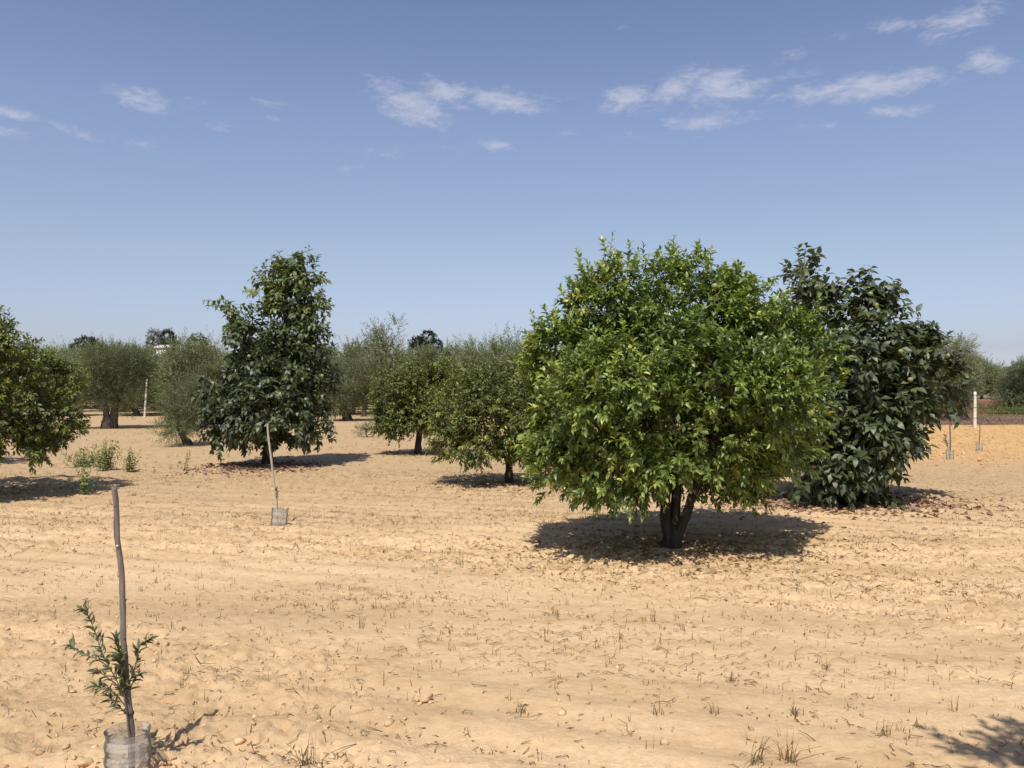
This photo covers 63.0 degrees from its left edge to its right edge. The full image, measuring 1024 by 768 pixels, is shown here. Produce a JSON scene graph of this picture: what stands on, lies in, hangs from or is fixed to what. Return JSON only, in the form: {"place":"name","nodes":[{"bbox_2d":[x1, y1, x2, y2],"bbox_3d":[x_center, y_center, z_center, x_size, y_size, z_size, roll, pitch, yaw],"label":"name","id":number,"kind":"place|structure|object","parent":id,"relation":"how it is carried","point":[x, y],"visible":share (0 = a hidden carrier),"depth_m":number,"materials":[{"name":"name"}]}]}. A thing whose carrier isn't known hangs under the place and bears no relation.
{"place":"outdoors","nodes":[
{"label":"outdoors","id":0,"kind":"place"},
{"bbox_2d":[0,393,1023,767],"bbox_3d":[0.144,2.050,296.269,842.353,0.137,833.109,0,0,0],"label":"ground","id":1,"kind":"structure","parent":0,"point":[688,719],"depth_m":5.61,"materials":[{"name":"soil"}]},
{"bbox_2d":[0,337,47,413],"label":"olive tree","id":2,"kind":"object","parent":1,"relation":"on","point":[17,345],"visible":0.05,"depth_m":44.59,"materials":[{"name":"green plant"}]},
{"bbox_2d":[0,305,93,475],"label":"orange tree","id":3,"kind":"object","parent":1,"relation":"on","point":[36,435],"visible":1,"depth_m":11.86,"materials":[{"name":"green plant"}]},
{"bbox_2d":[19,340,91,415],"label":"olive tree","id":4,"kind":"object","parent":1,"relation":"on","point":[67,357],"visible":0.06,"depth_m":43.41,"materials":[{"name":"green plant"}]},
{"bbox_2d":[45,335,82,406],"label":"olive tree","id":5,"kind":"object","parent":1,"relation":"on","point":[64,344],"visible":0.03,"depth_m":56.16,"materials":[{"name":"green plant"}]},
{"bbox_2d":[48,342,79,351],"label":"olive tree","id":6,"kind":"object","parent":1,"relation":"on","point":[61,348],"depth_m":79.28,"materials":[{"name":"green plant"}]},
{"bbox_2d":[51,356,96,411],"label":"olive tree","id":7,"kind":"object","parent":1,"relation":"on","point":[83,392],"visible":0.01,"depth_m":51.15,"materials":[{"name":"green plant"}]},
{"bbox_2d":[59,342,91,406],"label":"olive tree","id":8,"kind":"object","parent":1,"relation":"on","point":[77,355],"visible":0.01,"depth_m":59.63,"materials":[{"name":"green plant"}]},
{"bbox_2d":[65,756,93,767],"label":"dirt clod","id":9,"kind":"object","parent":1,"relation":"on","point":[82,762],"visible":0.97,"depth_m":3.50,"materials":[{"name":"soil"}]},
{"bbox_2d":[59,444,107,467],"bbox_3d":[-8.463,1.440,16.530,0.759,0.498,0.966,0,0,40],"label":"weed plant","id":10,"kind":"object","parent":1,"relation":"on","point":[81,461],"visible":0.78,"depth_m":16.53,"materials":[{"name":"green plant"}]},
{"bbox_2d":[68,334,98,350],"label":"umbrella pine","id":11,"kind":"object","parent":1,"relation":"on","point":[84,337],"visible":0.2,"depth_m":128.85,"materials":[{"name":"green plant"}]},
{"bbox_2d":[75,463,101,494],"bbox_3d":[-6.172,1.389,12.158,0.487,0.471,0.270,0,0,40],"label":"weed plant","id":12,"kind":"object","parent":1,"relation":"on","point":[86,489],"visible":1,"depth_m":12.19,"materials":[{"name":"green plant"}]},
{"bbox_2d":[84,437,122,471],"bbox_3d":[-7.634,1.309,15.641,0.717,0.653,0.744,0,0,0],"label":"weed plant","id":13,"kind":"object","parent":1,"relation":"on","point":[107,463],"visible":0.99,"depth_m":15.67,"materials":[{"name":"green plant"}]},
{"bbox_2d":[61,598,157,767],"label":"olive sapling","id":14,"kind":"object","parent":1,"relation":"on","point":[118,658],"visible":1,"depth_m":3.37,"materials":[{"name":"green plant"}]},
{"bbox_2d":[59,333,163,428],"bbox_3d":[-15.072,-0.083,31.093,3.885,3.652,4.129,0,0,-36],"label":"olive tree","id":15,"kind":"object","parent":1,"relation":"on","point":[137,363],"visible":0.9,"depth_m":30.75,"materials":[{"name":"green plant"}]},
{"bbox_2d":[111,486,134,767],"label":"support stake","id":16,"kind":"object","parent":1,"relation":"on","point":[122,632],"visible":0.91,"depth_m":3.41,"materials":[{"name":"brown wood"}]},
{"bbox_2d":[87,334,160,359],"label":"olive tree","id":17,"kind":"object","parent":1,"relation":"on","point":[94,344],"visible":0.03,"depth_m":62.37,"materials":[{"name":"green plant"}]},
{"bbox_2d":[103,721,151,767],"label":"bottle guard","id":18,"kind":"object","parent":1,"relation":"on","point":[108,741],"visible":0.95,"depth_m":3.39,"materials":[{"name":"clear plastic"}]},
{"bbox_2d":[116,447,141,471],"bbox_3d":[-7.066,1.404,15.425,0.299,0.468,0.412,0,0,28],"label":"weed plant","id":19,"kind":"object","parent":1,"relation":"on","point":[129,465],"visible":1,"depth_m":15.47,"materials":[{"name":"green plant"}]},
{"bbox_2d":[99,344,165,415],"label":"olive tree","id":20,"kind":"object","parent":1,"relation":"on","point":[136,411],"visible":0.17,"depth_m":43.23,"materials":[{"name":"green plant"}]},
{"bbox_2d":[98,344,167,414],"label":"olive tree","id":21,"kind":"object","parent":1,"relation":"on","point":[149,378],"visible":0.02,"depth_m":45.86,"materials":[{"name":"green plant"}]},
{"bbox_2d":[143,381,147,416],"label":"concrete post","id":22,"kind":"object","parent":1,"relation":"on","point":[145,401],"visible":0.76,"depth_m":41.73,"materials":[{"name":"grey concrete"}]},
{"bbox_2d":[144,327,163,345],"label":"dead tree","id":23,"kind":"object","parent":1,"relation":"on","point":[152,338],"visible":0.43,"depth_m":107.81,"materials":[{"name":"grey plant"}]},
{"bbox_2d":[154,345,170,354],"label":"white house","id":24,"kind":"structure","parent":1,"relation":"on","point":[157,347],"depth_m":92.01,"materials":[{"name":"clear concrete"}]},
{"bbox_2d":[159,327,177,345],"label":"umbrella pine","id":25,"kind":"object","parent":1,"relation":"on","point":[164,333],"visible":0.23,"depth_m":109.63,"materials":[{"name":"green plant"}]},
{"bbox_2d":[137,369,216,446],"bbox_3d":[-8.607,0.726,21.989,2.345,2.313,2.176,0,0,0],"label":"olive tree","id":26,"kind":"object","parent":1,"relation":"on","point":[179,416],"visible":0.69,"depth_m":21.67,"materials":[{"name":"green plant"}]},
{"bbox_2d":[126,327,230,426],"bbox_3d":[-12.134,-0.276,31.634,3.747,4.068,3.896,0,0,42],"label":"olive tree","id":27,"kind":"object","parent":1,"relation":"on","point":[199,363],"visible":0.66,"depth_m":31.01,"materials":[{"name":"green plant"}]},
{"bbox_2d":[184,448,191,470],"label":"weed plant","id":28,"kind":"object","parent":1,"relation":"on","point":[187,460],"visible":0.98,"depth_m":15.72,"materials":[{"name":"green plant"}]},
{"bbox_2d":[188,332,209,347],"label":"round tree","id":29,"kind":"object","parent":1,"relation":"on","point":[203,337],"visible":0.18,"depth_m":120.10,"materials":[{"name":"green plant"}]},
{"bbox_2d":[216,359,265,412],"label":"olive tree","id":30,"kind":"object","parent":1,"relation":"on","point":[235,376],"visible":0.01,"depth_m":44.32,"materials":[{"name":"green plant"}]},
{"bbox_2d":[186,246,346,463],"bbox_3d":[-4.790,-0.533,16.340,3.063,4.443,2.201,0,0,0],"label":"persimmon tree","id":31,"kind":"object","parent":1,"relation":"on","point":[285,394],"visible":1,"depth_m":16.14,"materials":[{"name":"green plant"}]},
{"bbox_2d":[267,423,277,525],"bbox_3d":[-2.715,1.065,9.489,0.145,1.233,0.034,0,0,-2],"label":"support stake","id":32,"kind":"object","parent":1,"relation":"on","point":[272,470],"visible":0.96,"depth_m":9.48,"materials":[{"name":"wood"}]},
{"bbox_2d":[275,487,278,525],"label":"olive sapling","id":33,"kind":"object","parent":1,"relation":"on","point":[276,488],"visible":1,"depth_m":9.44,"materials":[{"name":"green plant"}]},
{"bbox_2d":[271,507,287,525],"bbox_3d":[-2.643,1.520,9.491,0.185,0.222,0.181,4,-2,-23],"label":"bottle guard","id":34,"kind":"object","parent":1,"relation":"on","point":[286,516],"visible":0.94,"depth_m":9.47,"materials":[{"name":"clear plastic"}]},
{"bbox_2d":[258,351,319,414],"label":"olive tree","id":35,"kind":"object","parent":1,"relation":"on","point":[301,366],"depth_m":43.58,"materials":[{"name":"green plant"}]},
{"bbox_2d":[270,732,340,767],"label":"grass tuft","id":36,"kind":"object","parent":1,"relation":"on","point":[306,762],"visible":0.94,"depth_m":3.50,"materials":[{"name":"plant"}]},
{"bbox_2d":[316,336,385,414],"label":"olive tree","id":37,"kind":"object","parent":1,"relation":"on","point":[348,351],"visible":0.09,"depth_m":45.39,"materials":[{"name":"green plant"}]},
{"bbox_2d":[318,350,393,421],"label":"olive tree","id":38,"kind":"object","parent":1,"relation":"on","point":[354,384],"visible":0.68,"depth_m":37.36,"materials":[{"name":"green plant"}]},
{"bbox_2d":[326,330,397,416],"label":"olive tree","id":39,"kind":"object","parent":1,"relation":"on","point":[362,349],"visible":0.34,"depth_m":42.58,"materials":[{"name":"green plant"}]},
{"bbox_2d":[351,412,377,436],"bbox_3d":[-4.450,1.337,25.690,0.985,1.044,1.275,0,0,-29],"label":"olive shrub","id":40,"kind":"object","parent":1,"relation":"on","point":[364,428],"visible":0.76,"depth_m":25.70,"materials":[{"name":"green plant"}]},
{"bbox_2d":[360,312,411,404],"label":"olive tree","id":41,"kind":"object","parent":1,"relation":"on","point":[382,340],"visible":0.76,"depth_m":39.74,"materials":[{"name":"green plant"}]},
{"bbox_2d":[369,342,412,403],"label":"olive tree","id":42,"kind":"object","parent":1,"relation":"on","point":[386,360],"visible":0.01,"depth_m":50.50,"materials":[{"name":"green plant"}]},
{"bbox_2d":[379,338,444,399],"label":"olive tree","id":43,"kind":"object","parent":1,"relation":"on","point":[429,351],"visible":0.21,"depth_m":45.12,"materials":[{"name":"green plant"}]},
{"bbox_2d":[364,355,473,454],"bbox_3d":[-2.107,0.501,19.158,2.670,2.390,1.992,0,0,0],"label":"orange tree","id":44,"kind":"object","parent":1,"relation":"on","point":[408,417],"visible":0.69,"depth_m":18.73,"materials":[{"name":"green plant"}]},
{"bbox_2d":[407,330,443,350],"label":"umbrella pine","id":45,"kind":"object","parent":1,"relation":"on","point":[432,335],"visible":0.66,"depth_m":149.45,"materials":[{"name":"green plant"}]},
{"bbox_2d":[414,692,437,704],"bbox_3d":[-0.433,1.575,4.196,0.114,0.051,0.087,0,0,-21],"label":"dirt clod","id":46,"kind":"object","parent":1,"relation":"on","point":[424,697],"visible":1,"depth_m":4.18,"materials":[{"name":"soil"}]},
{"bbox_2d":[435,338,488,359],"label":"olive tree","id":47,"kind":"object","parent":1,"relation":"on","point":[447,352],"visible":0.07,"depth_m":50.89,"materials":[{"name":"green plant"}]},
{"bbox_2d":[433,347,490,404],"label":"olive tree","id":48,"kind":"object","parent":1,"relation":"on","point":[438,359],"visible":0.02,"depth_m":45.05,"materials":[{"name":"green plant"}]},
{"bbox_2d":[0,450,955,599],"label":"tan leaves","id":49,"kind":"object","parent":1,"relation":"on","point":[629,546],"visible":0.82,"depth_m":8.15,"materials":[{"name":"brown plant"}]},
{"bbox_2d":[449,332,508,387],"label":"olive tree","id":50,"kind":"object","parent":1,"relation":"on","point":[467,357],"visible":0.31,"depth_m":43.73,"materials":[{"name":"green plant"}]},
{"bbox_2d":[421,357,557,483],"bbox_3d":[-0.065,0.622,13.427,2.866,2.120,2.062,0,0,0],"label":"orange tree","id":51,"kind":"object","parent":1,"relation":"on","point":[472,405],"visible":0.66,"depth_m":13.01,"materials":[{"name":"green plant"}]},
{"bbox_2d":[474,323,526,403],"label":"olive tree","id":52,"kind":"object","parent":1,"relation":"on","point":[506,344],"visible":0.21,"depth_m":45.60,"materials":[{"name":"green plant"}]},
{"bbox_2d":[470,342,544,415],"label":"olive tree","id":53,"kind":"object","parent":1,"relation":"on","point":[510,353],"visible":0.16,"depth_m":42.79,"materials":[{"name":"green plant"}]},
{"bbox_2d":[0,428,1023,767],"bbox_3d":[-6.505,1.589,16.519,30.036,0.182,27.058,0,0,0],"label":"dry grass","id":54,"kind":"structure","parent":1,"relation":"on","point":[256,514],"depth_m":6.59,"materials":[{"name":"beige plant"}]},
{"bbox_2d":[0,458,1023,767],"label":"dry debris","id":55,"kind":"object","parent":1,"relation":"on","point":[526,600],"visible":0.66,"depth_m":6.64,"materials":[{"name":"brown plant"}]},
{"bbox_2d":[0,462,1023,767],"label":"soil clods","id":56,"kind":"object","parent":1,"relation":"on","point":[386,724],"visible":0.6,"depth_m":6.76,"materials":[{"name":"beige soil"}]},
{"bbox_2d":[507,699,526,715],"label":"grass tuft","id":57,"kind":"object","parent":1,"relation":"on","point":[524,710],"visible":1,"depth_m":4.05,"materials":[{"name":"beige plant"}]},
{"bbox_2d":[152,456,1018,529],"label":"fallen leaves","id":58,"kind":"object","parent":1,"relation":"on","point":[257,466],"visible":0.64,"depth_m":11.11,"materials":[{"name":"brown plant"}]},
{"bbox_2d":[643,702,664,714],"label":"grass tuft","id":59,"kind":"object","parent":1,"relation":"on","point":[657,710],"visible":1,"depth_m":3.99,"materials":[{"name":"beige plant"}]},
{"bbox_2d":[506,230,857,548],"bbox_3d":[1.711,0.096,8.266,3.545,3.171,3.307,0,0,0],"label":"lemon tree","id":60,"kind":"object","parent":1,"relation":"on","point":[642,442],"visible":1,"depth_m":7.70,"materials":[{"name":"green plant"}]},
{"bbox_2d":[708,703,723,715],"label":"grass tuft","id":61,"kind":"object","parent":1,"relation":"on","point":[713,710],"visible":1,"depth_m":4.03,"materials":[{"name":"beige plant"}]},
{"bbox_2d":[714,669,738,681],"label":"grass tuft","id":62,"kind":"object","parent":1,"relation":"on","point":[731,676],"visible":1,"depth_m":4.49,"materials":[{"name":"plant"}]},
{"bbox_2d":[735,732,779,766],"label":"grass tuft","id":63,"kind":"object","parent":1,"relation":"on","point":[757,759],"visible":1,"depth_m":3.49,"materials":[{"name":"plant"}]},
{"bbox_2d":[775,732,819,764],"bbox_3d":[1.279,1.545,3.553,0.390,0.174,0.238,0,0,0],"label":"grass tuft","id":64,"kind":"object","parent":1,"relation":"on","point":[787,755],"visible":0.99,"depth_m":3.56,"materials":[{"name":"plant"}]},
{"bbox_2d":[797,720,810,727],"bbox_3d":[1.377,1.599,3.936,0.074,0.022,0.052,0,0,35],"label":"dirt clod","id":65,"kind":"object","parent":1,"relation":"on","point":[802,722],"visible":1,"depth_m":3.93,"materials":[{"name":"soil"}]},
{"bbox_2d":[791,701,819,720],"bbox_3d":[1.395,1.558,4.012,0.173,0.090,0.200,0,0,44],"label":"grass tuft","id":66,"kind":"object","parent":1,"relation":"on","point":[793,710],"visible":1,"depth_m":4.04,"materials":[{"name":"plant"}]},
{"bbox_2d":[864,693,877,700],"bbox_3d":[1.838,1.601,4.271,0.094,0.033,0.059,0,0,-43],"label":"dirt clod","id":67,"kind":"object","parent":1,"relation":"on","point":[870,696],"visible":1,"depth_m":4.26,"materials":[{"name":"soil"}]},
{"bbox_2d":[770,242,984,509],"bbox_3d":[4.758,-0.037,11.416,2.960,3.862,2.504,0,0,-34],"label":"persimmon tree","id":68,"kind":"object","parent":1,"relation":"on","point":[881,414],"visible":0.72,"depth_m":10.85,"materials":[{"name":"green plant"}]},
{"bbox_2d":[869,719,899,736],"bbox_3d":[1.681,1.565,3.826,0.145,0.097,0.148,0,0,0],"label":"grass tuft","id":69,"kind":"object","parent":1,"relation":"on","point":[882,731],"visible":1,"depth_m":3.82,"materials":[{"name":"beige plant"}]},
{"bbox_2d":[942,434,949,458],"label":"olive sapling","id":70,"kind":"object","parent":1,"relation":"on","point":[945,440],"visible":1,"depth_m":17.80,"materials":[{"name":"green plant"}]},
{"bbox_2d":[949,421,950,459],"bbox_3d":[9.365,1.155,17.846,0.054,1.055,0.037,0,0,0],"label":"support stake","id":71,"kind":"object","parent":1,"relation":"on","point":[950,440],"visible":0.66,"depth_m":17.83,"materials":[{"name":"brown wood"}]},
{"bbox_2d":[948,689,958,711],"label":"grass tuft","id":72,"kind":"object","parent":1,"relation":"on","point":[956,705],"visible":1,"depth_m":4.10,"materials":[{"name":"beige plant"}]},
{"bbox_2d":[922,330,986,420],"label":"olive tree","id":73,"kind":"object","parent":1,"relation":"on","point":[956,344],"visible":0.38,"depth_m":37.57,"materials":[{"name":"green plant"}]},
{"bbox_2d":[933,376,988,418],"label":"olive tree","id":74,"kind":"object","parent":1,"relation":"on","point":[968,403],"visible":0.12,"depth_m":39.66,"materials":[{"name":"green plant"}]},
{"bbox_2d":[909,427,1023,471],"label":"orange clods","id":75,"kind":"object","parent":1,"relation":"on","point":[962,453],"visible":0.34,"depth_m":22.29,"materials":[{"name":"soil"}]},
{"bbox_2d":[916,413,1023,425],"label":"dry scrub","id":76,"kind":"object","parent":1,"relation":"on","point":[981,418],"visible":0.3,"depth_m":35.64,"materials":[{"name":"brown plant"}]},
{"bbox_2d":[973,392,976,426],"bbox_3d":[17.531,1.008,31.635,0.156,1.456,0.156,0,0,0],"label":"concrete post","id":77,"kind":"object","parent":1,"relation":"on","point":[975,409],"visible":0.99,"depth_m":31.59,"materials":[{"name":"grey concrete"}]},
{"bbox_2d":[966,374,986,399],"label":"olive tree","id":78,"kind":"object","parent":1,"relation":"on","point":[979,389],"visible":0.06,"depth_m":87.10,"materials":[{"name":"green plant"}]},
{"bbox_2d":[966,358,987,396],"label":"olive tree","id":79,"kind":"object","parent":1,"relation":"on","point":[976,372],"visible":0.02,"depth_m":86.85,"materials":[{"name":"green plant"}]},
{"bbox_2d":[979,421,980,450],"bbox_3d":[11.348,1.296,20.272,0.044,0.829,0.032,0,0,0],"label":"support stake","id":80,"kind":"object","parent":1,"relation":"on","point":[979,435],"visible":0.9,"depth_m":20.26,"materials":[{"name":"brown wood"}]},
{"bbox_2d":[941,401,1023,416],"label":"green weeds","id":81,"kind":"object","parent":1,"relation":"on","point":[1000,409],"visible":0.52,"depth_m":43.20,"materials":[{"name":"green plant"}]},
{"bbox_2d":[966,351,1007,398],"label":"olive tree","id":82,"kind":"object","parent":1,"relation":"on","point":[988,367],"visible":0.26,"depth_m":94.89,"materials":[{"name":"green plant"}]},
{"bbox_2d":[977,360,1009,396],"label":"woodland","id":83,"kind":"object","parent":1,"relation":"on","point":[992,382],"depth_m":95.73,"materials":[{"name":"green plant"}]},
{"bbox_2d":[991,375,1011,396],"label":"olive tree","id":84,"kind":"object","parent":1,"relation":"on","point":[996,383],"visible":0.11,"depth_m":92.34,"materials":[{"name":"green plant"}]},
{"bbox_2d":[982,354,1023,412],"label":"olive tree","id":85,"kind":"object","parent":1,"relation":"on","point":[1010,395],"visible":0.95,"depth_m":45.88,"materials":[{"name":"green plant"}]},
{"bbox_2d":[0,0,1023,376],"label":"sky","id":86,"kind":"structure","parent":0,"point":[446,164],"materials":[{"name":"blue"}]}
]}

